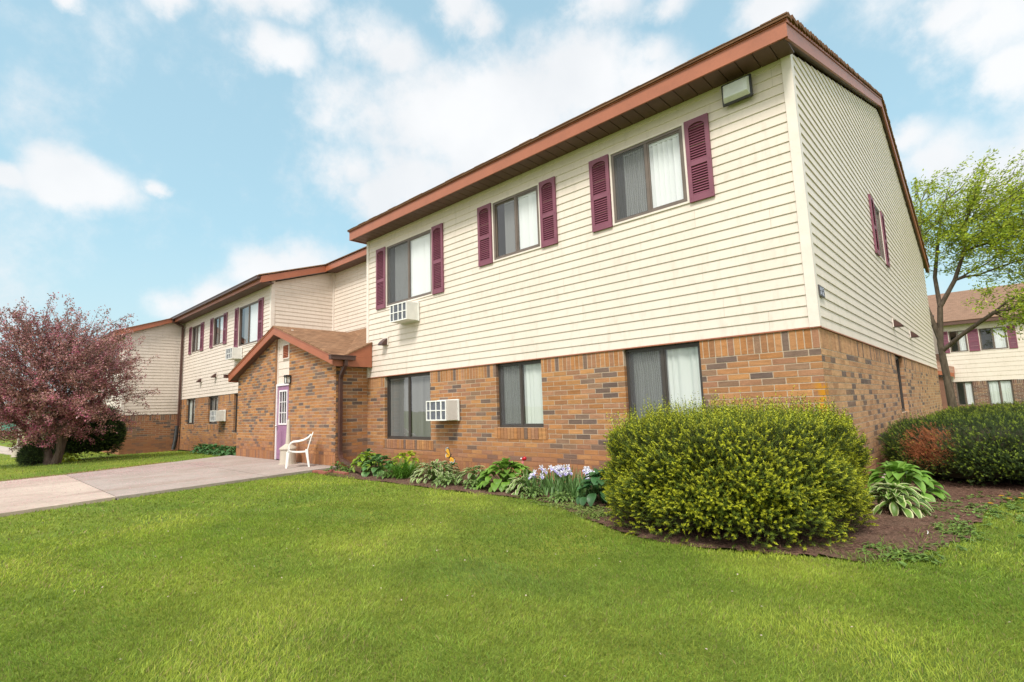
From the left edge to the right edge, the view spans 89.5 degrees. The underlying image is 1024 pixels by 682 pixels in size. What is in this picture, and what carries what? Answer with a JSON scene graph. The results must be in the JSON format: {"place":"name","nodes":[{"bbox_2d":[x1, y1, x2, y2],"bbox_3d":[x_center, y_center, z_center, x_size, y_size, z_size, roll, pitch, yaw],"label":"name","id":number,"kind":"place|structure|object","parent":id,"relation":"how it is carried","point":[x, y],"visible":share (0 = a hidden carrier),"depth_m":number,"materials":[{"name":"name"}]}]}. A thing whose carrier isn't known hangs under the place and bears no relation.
{"place":"outdoors","nodes":[
{"label":"outdoors","id":0,"kind":"place"},
{"bbox_2d":[0,446,53,455],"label":"path","id":1,"kind":"structure","parent":0,"point":[4,450],"depth_m":26.11,"materials":[{"name":"concrete"}]},
{"bbox_2d":[0,404,53,430],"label":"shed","id":2,"kind":"structure","parent":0,"point":[15,425],"depth_m":54.59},
{"bbox_2d":[1,422,15,430],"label":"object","id":3,"kind":"structure","parent":2,"relation":"in","point":[1,422],"depth_m":54.30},
{"bbox_2d":[0,438,1023,681],"bbox_3d":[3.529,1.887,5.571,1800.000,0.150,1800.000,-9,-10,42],"label":"lawn ground","id":4,"kind":"structure","parent":0,"point":[254,509],"depth_m":3.28,"materials":[{"name":"green plant"}]},
{"bbox_2d":[11,434,20,456],"bbox_3d":[-20.073,4.180,21.019,0.410,1.040,0.410,-9,-10,42],"label":"ash receptacle","id":5,"kind":"object","parent":4,"relation":"on","point":[14,452],"visible":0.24,"depth_m":20.82,"materials":[{"name":"beige plastic"}]},
{"bbox_2d":[14,441,54,466],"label":"yew shrub","id":6,"kind":"object","parent":4,"relation":"on","point":[28,454],"visible":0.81,"depth_m":15.30,"materials":[{"name":"green plant"}]},
{"bbox_2d":[0,475,115,516],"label":"walkway","id":7,"kind":"structure","parent":4,"relation":"on","point":[73,496],"depth_m":8.30,"materials":[{"name":"concrete"}]},
{"bbox_2d":[0,456,318,510],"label":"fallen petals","id":8,"kind":"object","parent":7,"relation":"on","point":[119,477],"visible":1,"depth_m":10.81,"materials":[{"name":"pink plant"}]},
{"bbox_2d":[62,453,80,461],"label":"hosta","id":9,"kind":"object","parent":4,"relation":"on","point":[72,459],"visible":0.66,"depth_m":17.02,"materials":[{"name":"green plant"}]},
{"bbox_2d":[0,292,160,464],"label":"blossom tree","id":10,"kind":"object","parent":4,"relation":"on","point":[68,405],"visible":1,"depth_m":15.37,"materials":[{"name":"pink plant"}]},
{"bbox_2d":[0,462,167,481],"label":"grass edge","id":11,"kind":"object","parent":4,"relation":"on","point":[77,471],"visible":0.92,"depth_m":11.81,"materials":[{"name":"green plant"}]},
{"bbox_2d":[41,404,127,458],"bbox_3d":[-15.072,3.157,18.289,2.596,2.090,2.422,-9,-10,42],"label":"yew shrub","id":12,"kind":"object","parent":4,"relation":"on","point":[111,437],"visible":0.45,"depth_m":17.82,"materials":[{"name":"green plant"}]},
{"bbox_2d":[67,462,267,499],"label":"walkway","id":13,"kind":"structure","parent":4,"relation":"on","point":[120,486],"depth_m":10.02,"materials":[{"name":"concrete"}]},
{"bbox_2d":[190,443,207,452],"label":"hosta","id":14,"kind":"object","parent":4,"relation":"on","point":[193,451],"visible":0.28,"depth_m":17.97,"materials":[{"name":"green plant"}]},
{"bbox_2d":[194,444,210,453],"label":"hosta","id":15,"kind":"object","parent":4,"relation":"on","point":[200,448],"visible":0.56,"depth_m":17.57,"materials":[{"name":"green plant"}]},
{"bbox_2d":[202,444,216,453],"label":"hosta","id":16,"kind":"object","parent":4,"relation":"on","point":[208,448],"visible":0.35,"depth_m":17.29,"materials":[{"name":"green plant"}]},
{"bbox_2d":[204,443,223,454],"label":"hosta","id":17,"kind":"object","parent":4,"relation":"on","point":[215,445],"visible":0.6,"depth_m":16.92,"materials":[{"name":"green plant"}]},
{"bbox_2d":[211,445,231,455],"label":"hosta","id":18,"kind":"object","parent":4,"relation":"on","point":[213,452],"visible":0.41,"depth_m":16.52,"materials":[{"name":"green plant"}]},
{"bbox_2d":[215,446,234,455],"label":"hosta","id":19,"kind":"object","parent":4,"relation":"on","point":[221,452],"visible":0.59,"depth_m":16.08,"materials":[{"name":"green plant"}]},
{"bbox_2d":[224,446,235,455],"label":"hosta","id":20,"kind":"object","parent":4,"relation":"on","point":[233,450],"visible":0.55,"depth_m":15.79,"materials":[{"name":"green plant"}]},
{"bbox_2d":[177,455,335,477],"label":"walkway","id":21,"kind":"structure","parent":4,"relation":"on","point":[273,469],"depth_m":11.93,"materials":[{"name":"concrete"}]},
{"bbox_2d":[278,419,296,464],"bbox_3d":[-5.322,2.393,12.293,0.410,1.040,0.410,-9,-10,42],"label":"ash receptacle","id":22,"kind":"object","parent":21,"relation":"on","point":[283,449],"visible":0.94,"depth_m":12.16,"materials":[{"name":"beige plastic"}]},
{"bbox_2d":[285,432,312,468],"bbox_3d":[-4.730,2.417,11.519,0.561,0.758,0.533,1,-8,-21],"label":"plastic chair","id":23,"kind":"object","parent":21,"relation":"on","point":[289,451],"visible":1,"depth_m":11.35,"materials":[{"name":"white plastic"}]},
{"bbox_2d":[67,11,942,487],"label":"apartment building","id":24,"kind":"structure","parent":4,"relation":"on","point":[571,285],"depth_m":8.51,"materials":[{"name":"plastic"}]},
{"bbox_2d":[191,323,200,353],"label":"window","id":25,"kind":"structure","parent":24,"relation":"in","point":[195,346],"depth_m":21.44,"materials":[{"name":"grey glass"}]},
{"bbox_2d":[187,396,209,423],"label":"window","id":26,"kind":"structure","parent":24,"relation":"in","point":[191,402],"depth_m":21.45,"materials":[{"name":"glass"}]},
{"bbox_2d":[210,410,225,421],"bbox_3d":[-10.472,2.663,18.388,0.640,0.410,0.326,-9,-10,42],"label":"air conditioner","id":27,"kind":"object","parent":24,"relation":"attached to","point":[218,415],"visible":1,"depth_m":18.21,"materials":[{"name":"white plastic"}]},
{"bbox_2d":[213,314,223,346],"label":"window","id":28,"kind":"structure","parent":24,"relation":"in","point":[218,320],"depth_m":19.64,"materials":[{"name":"grey glass"}]},
{"bbox_2d":[209,393,235,423],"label":"window","id":29,"kind":"structure","parent":24,"relation":"in","point":[213,399],"depth_m":19.56,"materials":[{"name":"glass"}]},
{"bbox_2d":[225,347,241,360],"bbox_3d":[-9.556,0.441,17.743,0.640,0.410,0.326,-9,-10,42],"label":"air conditioner","id":30,"kind":"object","parent":24,"relation":"attached to","point":[234,353],"visible":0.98,"depth_m":17.58,"materials":[{"name":"white plastic"}]},
{"bbox_2d":[238,299,257,347],"bbox_3d":[-8.587,-0.490,17.818,2.180,1.680,0.982,-9,-10,42],"label":"window","id":31,"kind":"structure","parent":24,"relation":"in","point":[248,313],"depth_m":17.55,"materials":[{"name":"grey glass"}]},
{"bbox_2d":[235,391,285,432],"bbox_3d":[-8.645,2.494,17.687,2.150,1.635,0.976,-9,-10,42],"label":"window","id":32,"kind":"structure","parent":24,"relation":"in","point":[285,391],"depth_m":17.70,"materials":[{"name":"glass"}]},
{"bbox_2d":[275,385,288,459],"bbox_3d":[-5.958,2.114,13.408,0.736,1.907,0.125,-9,-10,42],"label":"door","id":33,"kind":"structure","parent":24,"relation":"in","point":[281,427],"depth_m":13.47,"materials":[{"name":"purple wood"}]},
{"bbox_2d":[284,375,290,383],"bbox_3d":[-5.696,0.972,13.116,0.150,0.215,0.140,-9,-10,42],"label":"wall lantern","id":34,"kind":"object","parent":24,"relation":"attached to","point":[287,379],"depth_m":13.08,"materials":[{"name":"black metal"}]},
{"bbox_2d":[378,337,388,345],"bbox_3d":[-2.924,0.007,11.677,0.220,0.182,0.166,-9,-10,42],"label":"vent hood","id":35,"kind":"object","parent":24,"relation":"attached to","point":[384,341],"visible":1,"depth_m":11.65,"materials":[{"name":"brown metal"}]},
{"bbox_2d":[390,301,419,324],"bbox_3d":[-2.300,-0.602,11.030,0.640,0.410,0.326,-9,-10,42],"label":"air conditioner","id":36,"kind":"object","parent":24,"relation":"attached to","point":[404,312],"visible":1,"depth_m":10.88,"materials":[{"name":"white plastic"}]},
{"bbox_2d":[386,228,431,307],"bbox_3d":[-2.242,-1.573,11.377,1.712,1.450,0.127,-9,-10,42],"label":"window","id":37,"kind":"structure","parent":24,"relation":"in","point":[409,259],"depth_m":11.35,"materials":[{"name":"grey glass"}]},
{"bbox_2d":[387,372,430,439],"bbox_3d":[-1.882,1.491,11.434,2.140,1.685,0.976,-9,-10,42],"label":"window","id":38,"kind":"structure","parent":24,"relation":"in","point":[408,394],"depth_m":11.15,"materials":[{"name":"glass"}]},
{"bbox_2d":[426,399,459,420],"bbox_3d":[-1.339,1.335,9.942,0.640,0.410,0.326,-9,-10,42],"label":"air conditioner","id":39,"kind":"object","parent":24,"relation":"attached to","point":[443,410],"visible":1,"depth_m":9.79,"materials":[{"name":"white plastic"}]},
{"bbox_2d":[491,183,540,261],"bbox_3d":[0.392,-1.999,9.532,1.600,1.390,0.982,-9,-10,42],"label":"window","id":40,"kind":"structure","parent":24,"relation":"in","point":[516,231],"depth_m":9.21,"materials":[{"name":"grey glass"}]},
{"bbox_2d":[498,359,543,426],"bbox_3d":[0.486,1.002,9.259,1.560,1.425,0.976,-9,-10,42],"label":"window","id":41,"kind":"structure","parent":24,"relation":"in","point":[520,383],"depth_m":8.94,"materials":[{"name":"glass"}]},
{"bbox_2d":[609,123,689,225],"bbox_3d":[1.982,-2.364,7.487,1.200,1.150,0.127,-9,-10,42],"label":"window","id":42,"kind":"structure","parent":24,"relation":"in","point":[649,176],"depth_m":7.45,"materials":[{"name":"grey glass"}]},
{"bbox_2d":[625,341,703,422],"bbox_3d":[2.427,0.707,7.464,1.640,1.425,0.976,-9,-10,42],"label":"window","id":43,"kind":"structure","parent":24,"relation":"in","point":[672,369],"depth_m":7.15,"materials":[{"name":"glass"}]},
{"bbox_2d":[721,73,752,106],"bbox_3d":[2.850,-3.183,6.560,0.370,0.290,0.158,-9,-10,42],"label":"flood light","id":44,"kind":"object","parent":24,"relation":"attached to","point":[737,90],"visible":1,"depth_m":6.51,"materials":[{"name":"black metal"}]},
{"bbox_2d":[818,284,824,297],"bbox_3d":[3.603,-0.578,6.013,0.015,0.125,0.260,-9,-10,42],"label":"house number","id":45,"kind":"object","parent":24,"relation":"attached to","point":[821,291],"visible":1,"depth_m":5.99,"materials":[{"name":"grey metal"}]},
{"bbox_2d":[874,203,886,263],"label":"window","id":46,"kind":"structure","parent":24,"relation":"in","point":[877,212],"depth_m":10.60,"materials":[{"name":"white glass"}]},
{"bbox_2d":[892,318,903,327],"bbox_3d":[7.743,-0.369,10.357,0.166,0.182,0.220,-9,-10,42],"label":"vent hood","id":47,"kind":"object","parent":24,"relation":"attached to","point":[896,324],"visible":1,"depth_m":10.32,"materials":[{"name":"brown metal"}]},
{"bbox_2d":[895,355,904,411],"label":"window","id":48,"kind":"structure","parent":24,"relation":"in","point":[896,358],"depth_m":10.83,"materials":[{"name":"brown metal"}]},
{"bbox_2d":[909,330,918,337],"bbox_3d":[9.654,-0.173,12.394,0.166,0.182,0.220,-9,-10,42],"label":"vent hood","id":49,"kind":"object","parent":24,"relation":"attached to","point":[913,335],"visible":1,"depth_m":12.35,"materials":[{"name":"brown metal"}]},
{"bbox_2d":[321,463,1023,561],"bbox_3d":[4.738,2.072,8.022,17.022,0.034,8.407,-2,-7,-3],"label":"flower bed","id":50,"kind":"object","parent":4,"relation":"on","point":[953,484],"visible":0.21,"depth_m":4.81,"materials":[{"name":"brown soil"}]},
{"bbox_2d":[318,471,329,474],"bbox_3d":[-3.763,2.637,10.337,0.260,0.050,0.110,-8,-9,40],"label":"edging brick","id":51,"kind":"object","parent":50,"relation":"on","point":[322,472],"visible":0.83,"depth_m":10.30,"materials":[{"name":"red brick"}]},
{"bbox_2d":[327,461,343,470],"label":"leafy plant","id":52,"kind":"object","parent":50,"relation":"on","point":[336,468],"visible":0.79,"depth_m":10.63,"materials":[{"name":"green plant"}]},
{"bbox_2d":[338,466,352,472],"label":"leafy plant","id":53,"kind":"object","parent":50,"relation":"on","point":[345,468],"visible":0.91,"depth_m":10.38,"materials":[{"name":"green plant"}]},
{"bbox_2d":[356,448,375,465],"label":"hosta","id":54,"kind":"object","parent":50,"relation":"on","point":[368,450],"visible":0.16,"depth_m":10.98,"materials":[{"name":"green plant"}]},
{"bbox_2d":[349,451,384,471],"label":"hosta","id":55,"kind":"object","parent":50,"relation":"on","point":[366,457],"visible":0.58,"depth_m":10.39,"materials":[{"name":"green plant"}]},
{"bbox_2d":[360,454,392,476],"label":"hosta","id":56,"kind":"object","parent":50,"relation":"on","point":[379,458],"visible":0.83,"depth_m":9.84,"materials":[{"name":"green plant"}]},
{"bbox_2d":[377,470,393,478],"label":"leafy plant","id":57,"kind":"object","parent":50,"relation":"on","point":[387,473],"visible":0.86,"depth_m":9.36,"materials":[{"name":"green plant"}]},
{"bbox_2d":[379,453,428,479],"bbox_3d":[-1.951,2.272,9.411,1.106,0.563,1.146,-9,-10,42],"label":"daylily","id":58,"kind":"object","parent":50,"relation":"on","point":[403,471],"visible":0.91,"depth_m":9.29,"materials":[{"name":"green plant"}]},
{"bbox_2d":[392,450,420,468],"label":"hosta","id":59,"kind":"object","parent":50,"relation":"on","point":[411,453],"visible":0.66,"depth_m":10.08,"materials":[{"name":"green plant"}]},
{"bbox_2d":[409,459,461,483],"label":"hosta","id":60,"kind":"object","parent":50,"relation":"on","point":[435,470],"visible":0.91,"depth_m":8.75,"materials":[{"name":"green plant"}]},
{"bbox_2d":[430,473,463,487],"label":"leafy plant","id":61,"kind":"object","parent":50,"relation":"on","point":[448,480],"visible":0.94,"depth_m":8.21,"materials":[{"name":"green plant"}]},
{"bbox_2d":[445,447,454,472],"bbox_3d":[-1.095,2.142,9.122,0.263,0.534,0.030,-9,-10,42],"label":"butterfly ornament","id":62,"kind":"object","parent":50,"relation":"on","point":[448,455],"visible":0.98,"depth_m":9.15,"materials":[{"name":"metal"}]},
{"bbox_2d":[441,462,459,473],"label":"leafy plant","id":63,"kind":"object","parent":50,"relation":"on","point":[451,466],"visible":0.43,"depth_m":9.39,"materials":[{"name":"green plant"}]},
{"bbox_2d":[463,479,483,489],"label":"leafy plant","id":64,"kind":"object","parent":50,"relation":"on","point":[473,485],"visible":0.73,"depth_m":7.77,"materials":[{"name":"green plant"}]},
{"bbox_2d":[457,465,492,485],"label":"hosta","id":65,"kind":"object","parent":50,"relation":"on","point":[472,475],"visible":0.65,"depth_m":8.20,"materials":[{"name":"green plant"}]},
{"bbox_2d":[476,458,536,491],"bbox_3d":[-0.090,2.015,7.835,0.921,0.479,0.937,-1,-7,-6],"label":"hosta","id":66,"kind":"object","parent":50,"relation":"on","point":[505,474],"visible":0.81,"depth_m":7.68,"materials":[{"name":"green plant"}]},
{"bbox_2d":[504,469,540,494],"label":"hosta","id":67,"kind":"object","parent":50,"relation":"on","point":[514,483],"visible":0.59,"depth_m":7.25,"materials":[{"name":"green plant"}]},
{"bbox_2d":[519,486,545,498],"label":"leafy plant","id":68,"kind":"object","parent":50,"relation":"on","point":[532,494],"visible":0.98,"depth_m":6.88,"materials":[{"name":"green plant"}]},
{"bbox_2d":[520,465,559,494],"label":"iris","id":69,"kind":"object","parent":50,"relation":"on","point":[544,487],"visible":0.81,"depth_m":7.05,"materials":[{"name":"green plant"}]},
{"bbox_2d":[541,465,577,497],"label":"iris","id":70,"kind":"object","parent":50,"relation":"on","point":[558,485],"visible":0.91,"depth_m":6.85,"materials":[{"name":"green plant"}]},
{"bbox_2d":[547,464,573,492],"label":"iris","id":71,"kind":"object","parent":50,"relation":"on","point":[562,467],"visible":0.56,"depth_m":7.19,"materials":[{"name":"purple plant"}]},
{"bbox_2d":[547,491,575,502],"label":"leafy plant","id":72,"kind":"object","parent":50,"relation":"on","point":[560,497],"visible":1,"depth_m":6.45,"materials":[{"name":"green plant"}]},
{"bbox_2d":[518,495,630,520],"bbox_3d":[0.557,1.972,6.162,1.864,0.062,0.804,-9,-10,42],"label":"ground cover","id":73,"kind":"object","parent":50,"relation":"on","point":[579,507],"visible":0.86,"depth_m":6.01,"materials":[{"name":"green plant"}]},
{"bbox_2d":[562,469,600,500],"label":"iris","id":74,"kind":"object","parent":50,"relation":"on","point":[575,493],"visible":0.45,"depth_m":6.53,"materials":[{"name":"green plant"}]},
{"bbox_2d":[562,466,600,495],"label":"iris","id":75,"kind":"object","parent":50,"relation":"on","point":[585,467],"visible":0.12,"depth_m":6.84,"materials":[{"name":"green plant"}]},
{"bbox_2d":[576,468,628,505],"bbox_3d":[1.124,1.790,6.298,0.722,0.483,0.720,-9,-10,42],"label":"hosta","id":76,"kind":"object","parent":50,"relation":"on","point":[595,476],"visible":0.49,"depth_m":6.21,"materials":[{"name":"green plant"}]},
{"bbox_2d":[317,472,994,573],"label":"grass tufts","id":77,"kind":"object","parent":50,"relation":"on","point":[859,557],"visible":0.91,"depth_m":4.02,"materials":[{"name":"green plant"}]},
{"bbox_2d":[598,385,878,555],"bbox_3d":[2.183,1.169,5.216,2.392,1.381,2.515,-9,-10,42],"label":"yew shrub","id":78,"kind":"object","parent":50,"relation":"on","point":[772,470],"visible":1,"depth_m":4.34,"materials":[{"name":"green plant"}]},
{"bbox_2d":[866,483,933,517],"bbox_3d":[3.940,1.672,5.323,0.632,0.410,0.643,-9,-10,42],"label":"hosta","id":79,"kind":"object","parent":50,"relation":"on","point":[895,499],"visible":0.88,"depth_m":5.19,"materials":[{"name":"green plant"}]},
{"bbox_2d":[865,461,950,501],"bbox_3d":[4.619,1.679,6.147,0.852,0.502,0.862,-4,-8,18],"label":"hosta","id":80,"kind":"object","parent":50,"relation":"on","point":[922,482],"visible":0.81,"depth_m":6.03,"materials":[{"name":"green plant"}]},
{"bbox_2d":[857,491,1023,567],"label":"ground cover","id":81,"kind":"object","parent":50,"relation":"on","point":[908,555],"visible":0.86,"depth_m":4.54,"materials":[{"name":"green plant"}]},
{"bbox_2d":[874,402,1023,485],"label":"yew shrub","id":82,"kind":"object","parent":50,"relation":"on","point":[979,446],"visible":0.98,"depth_m":6.70,"materials":[{"name":"green plant"}]},
{"bbox_2d":[929,400,1023,423],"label":"yew shrub","id":83,"kind":"object","parent":50,"relation":"on","point":[981,408],"visible":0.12,"depth_m":9.89,"materials":[{"name":"green plant"}]},
{"bbox_2d":[908,146,1023,408],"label":"leafy tree","id":84,"kind":"object","parent":4,"relation":"on","point":[1000,226],"visible":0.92,"depth_m":19.60,"materials":[{"name":"green plant"}]},
{"bbox_2d":[927,283,1023,411],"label":"apartment building","id":85,"kind":"structure","parent":4,"relation":"on","point":[985,365],"depth_m":29.57,"materials":[{"name":"plastic"}]},
{"bbox_2d":[947,330,968,352],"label":"window","id":86,"kind":"structure","parent":85,"relation":"in","point":[961,345],"depth_m":30.06,"materials":[{"name":"glass"}]},
{"bbox_2d":[955,381,975,404],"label":"window","id":87,"kind":"structure","parent":85,"relation":"in","point":[965,391],"depth_m":29.77,"materials":[{"name":"glass"}]},
{"bbox_2d":[977,326,1008,350],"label":"window","id":88,"kind":"structure","parent":85,"relation":"in","point":[988,341],"depth_m":29.10,"materials":[{"name":"grey glass"}]},
{"bbox_2d":[987,379,1014,404],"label":"window","id":89,"kind":"structure","parent":85,"relation":"in","point":[999,391],"depth_m":28.76,"materials":[{"name":"glass"}]},
{"bbox_2d":[0,0,1023,405],"label":"sky","id":90,"kind":"structure","parent":0,"point":[158,158],"materials":[{"name":"blue"}]}
]}

